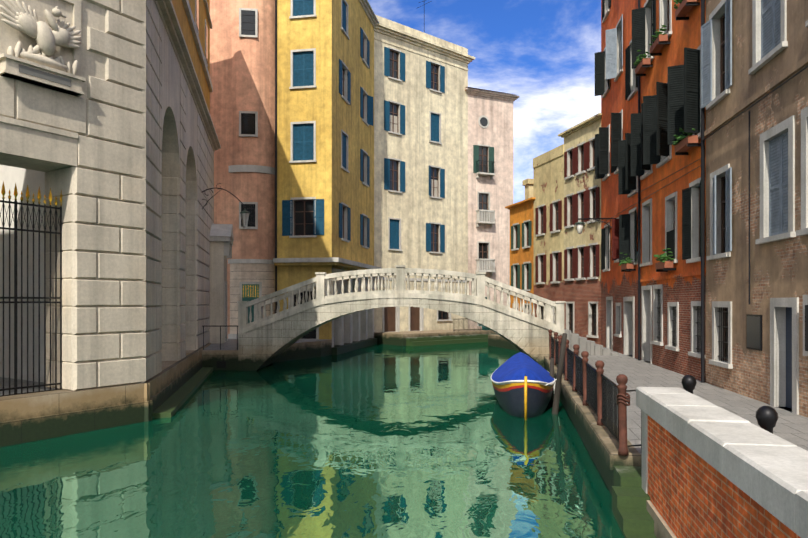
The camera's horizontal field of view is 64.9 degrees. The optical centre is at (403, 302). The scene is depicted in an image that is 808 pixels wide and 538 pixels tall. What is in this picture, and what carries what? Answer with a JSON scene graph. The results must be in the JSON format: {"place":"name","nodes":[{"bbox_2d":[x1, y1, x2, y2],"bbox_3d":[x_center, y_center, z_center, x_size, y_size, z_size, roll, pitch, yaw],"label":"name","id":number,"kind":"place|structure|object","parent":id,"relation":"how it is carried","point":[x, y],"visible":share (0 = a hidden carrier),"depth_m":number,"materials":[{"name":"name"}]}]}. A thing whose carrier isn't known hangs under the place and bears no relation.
{"place":"outdoors","nodes":[
{"label":"outdoors","id":0,"kind":"place"},
{"bbox_2d":[210,0,276,338],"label":"pink building","id":1,"kind":"structure","parent":0,"point":[243,71],"depth_m":36.71,"materials":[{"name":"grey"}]},
{"bbox_2d":[0,342,624,537],"bbox_3d":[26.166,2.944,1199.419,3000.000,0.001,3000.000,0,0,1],"label":"water","id":2,"kind":"structure","parent":0,"point":[396,441],"depth_m":11.57,"materials":[{"name":"green liquid"}]},
{"bbox_2d":[0,0,233,446],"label":"building","id":3,"kind":"structure","parent":2,"relation":"in","point":[107,127],"depth_m":15.22,"materials":[{"name":"grey stone"}]},
{"bbox_2d":[0,165,62,396],"bbox_3d":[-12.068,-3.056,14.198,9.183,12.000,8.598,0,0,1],"label":"fenice gate","id":4,"kind":"structure","parent":3,"relation":"in","point":[23,232],"depth_m":16.76,"materials":[{"name":"black metal"}]},
{"bbox_2d":[202,183,249,227],"bbox_3d":[-7.969,-4.283,28.150,2.351,2.013,0.416,0,0,1],"label":"lamp","id":5,"kind":"object","parent":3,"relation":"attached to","point":[244,216],"visible":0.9,"depth_m":28.10,"materials":[{"name":"black metal"}]},
{"bbox_2d":[202,326,331,369],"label":"embankment","id":6,"kind":"structure","parent":2,"relation":"in","point":[223,356],"depth_m":31.52,"materials":[{"name":"grey stone"}]},
{"bbox_2d":[273,0,381,354],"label":"yellow building","id":7,"kind":"structure","parent":2,"relation":"in","point":[325,135],"depth_m":36.31,"materials":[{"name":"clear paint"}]},
{"bbox_2d":[237,265,618,370],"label":"bridge","id":8,"kind":"structure","parent":2,"relation":"in","point":[267,340],"depth_m":27.36,"materials":[{"name":"white stone"}]},
{"bbox_2d":[374,318,497,345],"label":"quay","id":9,"kind":"structure","parent":2,"relation":"in","point":[430,337],"depth_m":45.48,"materials":[{"name":"grey stone"}]},
{"bbox_2d":[374,0,474,331],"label":"cream building","id":10,"kind":"structure","parent":9,"relation":"on","point":[420,153],"depth_m":48.58,"materials":[{"name":"beige paint"}]},
{"bbox_2d":[465,87,518,328],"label":"building","id":11,"kind":"structure","parent":2,"relation":"on","point":[490,155],"depth_m":52.87,"materials":[{"name":"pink paint"}]},
{"bbox_2d":[491,352,554,419],"bbox_3d":[3.600,2.444,19.337,2.092,1.500,6.987,0,0,1],"label":"boat","id":12,"kind":"object","parent":2,"relation":"on","point":[518,392],"visible":0.98,"depth_m":16.49,"materials":[{"name":"blue"}]},
{"bbox_2d":[488,113,601,350],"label":"building","id":13,"kind":"structure","parent":2,"relation":"in","point":[555,255],"depth_m":36.57,"materials":[{"name":"yellow paint"}]},
{"bbox_2d":[368,0,600,203],"label":"sky","id":14,"kind":"structure","parent":0,"point":[541,52],"materials":[{"name":"blue"}]},
{"bbox_2d":[575,0,705,381],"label":"orange building","id":15,"kind":"structure","parent":0,"point":[648,136],"depth_m":23.26,"materials":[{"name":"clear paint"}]},
{"bbox_2d":[544,350,807,537],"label":"quay","id":16,"kind":"structure","parent":0,"point":[621,476],"depth_m":12.20,"materials":[{"name":"grey stone"}]},
{"bbox_2d":[548,329,641,455],"bbox_3d":[4.507,2.171,17.461,1.143,2.795,16.271,0,0,6],"label":"railing","id":17,"kind":"object","parent":16,"relation":"on","point":[585,378],"visible":1,"depth_m":12.98,"materials":[{"name":"black metal"}]},
{"bbox_2d":[636,387,807,537],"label":"brick wall","id":18,"kind":"structure","parent":16,"relation":"on","point":[710,470],"depth_m":5.91,"materials":[{"name":"orange brick"}]},
{"bbox_2d":[681,375,777,433],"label":"bollards","id":19,"kind":"object","parent":16,"relation":"on","point":[766,417],"visible":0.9,"depth_m":6.34,"materials":[{"name":"black metal"}]},
{"bbox_2d":[701,0,807,416],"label":"building","id":20,"kind":"structure","parent":0,"point":[754,77],"depth_m":14.87,"materials":[{"name":"brown paint"}]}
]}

